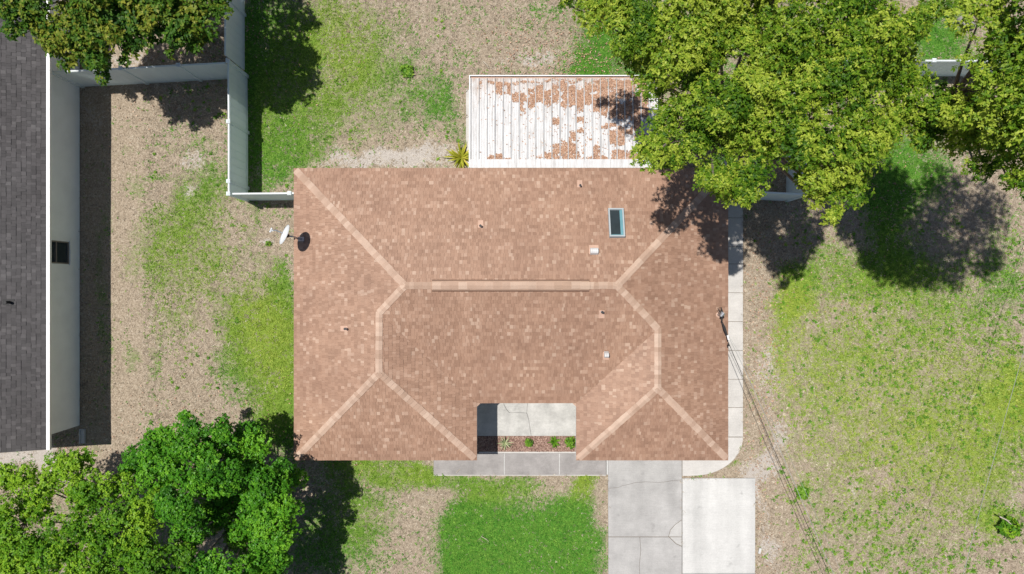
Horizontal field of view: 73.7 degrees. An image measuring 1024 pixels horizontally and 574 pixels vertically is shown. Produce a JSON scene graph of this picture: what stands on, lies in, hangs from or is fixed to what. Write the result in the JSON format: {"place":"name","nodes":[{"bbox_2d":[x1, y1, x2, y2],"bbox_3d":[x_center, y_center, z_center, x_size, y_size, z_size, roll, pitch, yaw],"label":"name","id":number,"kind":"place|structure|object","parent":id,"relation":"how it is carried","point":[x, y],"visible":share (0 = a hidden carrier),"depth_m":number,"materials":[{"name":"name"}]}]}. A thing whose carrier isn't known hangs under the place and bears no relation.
{"place":"outdoors","nodes":[
{"label":"outdoors","id":0,"kind":"place"},
{"bbox_2d":[0,0,1023,573],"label":"ground","id":1,"kind":"structure","parent":0,"point":[102,254],"depth_m":27.03,"materials":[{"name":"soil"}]},
{"bbox_2d":[0,0,79,452],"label":"house","id":2,"kind":"structure","parent":1,"relation":"on","point":[39,254],"depth_m":24.41,"materials":[{"name":"grey"}]},
{"bbox_2d":[52,240,70,264],"bbox_3d":[-17.112,-1.310,25.706,0.145,1.369,0.920,0,90,0],"label":"window","id":3,"kind":"structure","parent":2,"relation":"in","point":[61,250],"depth_m":25.98,"materials":[{"name":"black glass"}]},
{"bbox_2d":[79,429,85,443],"bbox_3d":[-16.979,5.896,26.980,0.200,0.100,0.560,0,90,0],"label":"splash block","id":4,"kind":"object","parent":1,"relation":"on","point":[82,435],"depth_m":26.97,"materials":[{"name":"concrete"}]},
{"bbox_2d":[0,446,197,573],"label":"maple tree","id":5,"kind":"object","parent":1,"relation":"on","point":[130,545],"visible":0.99,"depth_m":21.60,"materials":[{"name":"green plant"}]},
{"bbox_2d":[0,0,233,85],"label":"holly tree","id":6,"kind":"object","parent":1,"relation":"on","point":[93,26],"visible":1,"depth_m":21.62,"materials":[{"name":"green plant"}]},
{"bbox_2d":[52,62,226,87],"bbox_3d":[-13.824,-8.095,26.069,6.475,1.962,0.160,-3,90,0],"label":"vinyl fence","id":7,"kind":"object","parent":1,"relation":"on","point":[147,75],"visible":0.88,"depth_m":25.94,"materials":[{"name":"white plastic"}]},
{"bbox_2d":[117,409,308,573],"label":"camphor tree","id":8,"kind":"object","parent":1,"relation":"on","point":[252,491],"visible":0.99,"depth_m":22.46,"materials":[{"name":"green plant"}]},
{"bbox_2d":[224,0,249,201],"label":"vinyl fence","id":9,"kind":"object","parent":1,"relation":"on","point":[237,80],"visible":0.95,"depth_m":26.00,"materials":[{"name":"white plastic"}]},
{"bbox_2d":[232,191,293,200],"bbox_3d":[-8.908,-3.460,26.069,2.813,1.962,0.146,0,90,0],"label":"vinyl fence","id":10,"kind":"object","parent":1,"relation":"on","point":[288,195],"visible":0.55,"depth_m":25.83,"materials":[{"name":"white plastic"}]},
{"bbox_2d":[400,64,414,77],"bbox_3d":[-4.127,-8.530,26.913,0.585,0.249,0.579,0,90,0],"label":"weed clump","id":11,"kind":"object","parent":1,"relation":"on","point":[407,71],"visible":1,"depth_m":26.87,"materials":[{"name":"green plant"}]},
{"bbox_2d":[444,141,468,167],"bbox_3d":[-1.957,-5.129,26.674,1.313,0.645,1.268,-36,90,0],"label":"ginger plant","id":12,"kind":"object","parent":1,"relation":"on","point":[460,157],"visible":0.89,"depth_m":26.73,"materials":[{"name":"yellow plant"}]},
{"bbox_2d":[293,168,727,460],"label":"house","id":13,"kind":"structure","parent":1,"relation":"on","point":[434,308],"depth_m":23.88,"materials":[{"name":"beige"}]},
{"bbox_2d":[269,225,303,243],"bbox_3d":[-7.819,-1.813,23.644,0.744,1.416,0.674,-24,90,0],"label":"satellite dish","id":14,"kind":"object","parent":13,"relation":"attached to","point":[284,235],"visible":1,"depth_m":23.35,"materials":[{"name":"metal"}]},
{"bbox_2d":[716,307,729,345],"bbox_3d":[7.426,1.353,23.915,0.299,0.955,1.393,-17,90,0],"label":"service mast","id":15,"kind":"object","parent":13,"relation":"attached to","point":[719,313],"visible":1,"depth_m":23.64,"materials":[{"name":"metal"}]},
{"bbox_2d":[728,342,828,572],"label":"overhead cable","id":16,"kind":"object","parent":15,"relation":"attached to","point":[779,461],"visible":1,"depth_m":23.17,"materials":[{"name":"black rubber"}]},
{"bbox_2d":[729,338,833,573],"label":"overhead cable","id":17,"kind":"object","parent":15,"relation":"attached to","point":[782,455],"visible":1,"depth_m":22.94,"materials":[{"name":"black rubber"}]},
{"bbox_2d":[731,340,841,572],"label":"overhead cable","id":18,"kind":"object","parent":15,"relation":"attached to","point":[790,459],"visible":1,"depth_m":22.67,"materials":[{"name":"black rubber"}]},
{"bbox_2d":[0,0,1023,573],"bbox_3d":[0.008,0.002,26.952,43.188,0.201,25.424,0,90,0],"label":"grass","id":19,"kind":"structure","parent":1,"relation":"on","point":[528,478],"depth_m":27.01,"materials":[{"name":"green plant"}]},
{"bbox_2d":[434,452,607,475],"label":"walkway","id":20,"kind":"structure","parent":1,"relation":"on","point":[524,463],"depth_m":26.95,"materials":[{"name":"concrete"}]},
{"bbox_2d":[477,403,575,435],"bbox_3d":[0.607,4.844,27.010,4.656,0.220,2.054,0,90,0],"label":"porch","id":21,"kind":"object","parent":1,"relation":"on","point":[512,419],"visible":0.62,"depth_m":26.90,"materials":[{"name":"concrete"}]},
{"bbox_2d":[477,436,575,451],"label":"bark mulch","id":22,"kind":"object","parent":1,"relation":"on","point":[488,442],"visible":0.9,"depth_m":26.95,"materials":[{"name":"brown wood"}]},
{"bbox_2d":[496,436,512,448],"bbox_3d":[-0.265,6.124,26.802,0.612,0.296,0.605,-38,90,0],"label":"spider plant","id":23,"kind":"object","parent":22,"relation":"on","point":[504,443],"visible":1,"depth_m":26.87,"materials":[{"name":"beige plant"}]},
{"bbox_2d":[524,438,532,446],"bbox_3d":[0.664,6.116,26.847,0.360,0.373,0.349,14,90,0],"label":"boxwood shrub","id":24,"kind":"object","parent":22,"relation":"on","point":[527,442],"visible":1,"depth_m":26.76,"materials":[{"name":"green plant"}]},
{"bbox_2d":[548,436,559,447],"bbox_3d":[1.667,6.110,26.815,0.533,0.294,0.509,33,90,0],"label":"bromeliad plant","id":25,"kind":"object","parent":22,"relation":"on","point":[554,441],"visible":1,"depth_m":26.85,"materials":[{"name":"green plant"}]},
{"bbox_2d":[564,436,575,448],"bbox_3d":[2.314,6.114,26.853,0.530,0.363,0.536,0,90,0],"label":"shrub","id":26,"kind":"object","parent":22,"relation":"on","point":[569,443],"visible":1,"depth_m":26.78,"materials":[{"name":"green plant"}]},
{"bbox_2d":[466,90,648,167],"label":"patio slab","id":27,"kind":"structure","parent":1,"relation":"on","point":[467,118],"depth_m":26.97,"materials":[{"name":"concrete"}]},
{"bbox_2d":[469,75,657,167],"bbox_3d":[1.859,-5.985,25.770,6.819,2.460,3.390,0,90,0],"label":"patio cover","id":28,"kind":"object","parent":27,"relation":"on","point":[481,134],"visible":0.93,"depth_m":24.67,"materials":[{"name":"white metal"}]},
{"bbox_2d":[479,77,653,158],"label":"fallen leaves","id":29,"kind":"object","parent":28,"relation":"on","point":[579,102],"visible":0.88,"depth_m":24.71,"materials":[{"name":"brown plant"}]},
{"bbox_2d":[149,7,1023,573],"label":"lawn weeds","id":30,"kind":"object","parent":1,"relation":"on","point":[919,421],"visible":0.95,"depth_m":26.99,"materials":[{"name":"green plant"}]},
{"bbox_2d":[682,478,754,573],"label":"driveway extension","id":31,"kind":"object","parent":1,"relation":"on","point":[718,525],"visible":1,"depth_m":26.95,"materials":[{"name":"concrete"}]},
{"bbox_2d":[557,0,978,226],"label":"oak tree","id":32,"kind":"object","parent":1,"relation":"on","point":[808,58],"visible":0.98,"depth_m":16.57,"materials":[{"name":"green plant"}]},
{"bbox_2d":[755,190,802,200],"bbox_3d":[9.023,-3.500,26.069,3.396,1.962,0.151,1,90,0],"label":"vinyl fence","id":33,"kind":"object","parent":1,"relation":"on","point":[778,196],"visible":0.23,"depth_m":25.76,"materials":[{"name":"white plastic"}]},
{"bbox_2d":[785,80,806,201],"bbox_3d":[10.850,-5.778,26.069,0.146,1.962,4.862,0,90,0],"label":"vinyl fence","id":34,"kind":"object","parent":1,"relation":"on","point":[791,187],"visible":0.07,"depth_m":26.46,"materials":[{"name":"white plastic"}]},
{"bbox_2d":[793,486,809,499],"bbox_3d":[11.430,8.135,26.883,0.630,0.307,0.598,0,90,0],"label":"weed clump","id":35,"kind":"object","parent":1,"relation":"on","point":[802,493],"visible":0.95,"depth_m":26.83,"materials":[{"name":"green plant"}]},
{"bbox_2d":[844,58,1001,77],"bbox_3d":[16.725,-8.350,26.069,11.896,1.962,0.146,0,90,0],"label":"vinyl fence","id":36,"kind":"object","parent":1,"relation":"on","point":[942,67],"visible":0.2,"depth_m":25.92,"materials":[{"name":"white plastic"}]},
{"bbox_2d":[850,0,1023,201],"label":"oak tree","id":37,"kind":"object","parent":1,"relation":"on","point":[966,114],"visible":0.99,"depth_m":15.13,"materials":[{"name":"green plant"}]},
{"bbox_2d":[956,16,975,29],"bbox_3d":[17.891,-10.403,26.886,0.780,0.494,0.416,21,90,0],"label":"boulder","id":38,"kind":"object","parent":1,"relation":"on","point":[959,18],"visible":0.21,"depth_m":26.81,"materials":[{"name":"grey stone"}]},
{"bbox_2d":[995,515,1023,539],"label":"sapling shrub","id":39,"kind":"object","parent":1,"relation":"on","point":[1015,529],"visible":0.98,"depth_m":26.59,"materials":[{"name":"green plant"}]},
{"bbox_2d":[608,460,681,573],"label":"driveway","id":40,"kind":"structure","parent":0,"point":[644,517],"depth_m":26.95,"materials":[{"name":"concrete"}]},
{"bbox_2d":[682,160,742,475],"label":"side path","id":41,"kind":"structure","parent":0,"point":[735,334],"depth_m":26.95,"materials":[{"name":"concrete"}]},
{"bbox_2d":[963,352,1023,573],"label":"overhead cable","id":42,"kind":"object","parent":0,"point":[992,463],"visible":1,"depth_m":22.92,"materials":[{"name":"black rubber"}]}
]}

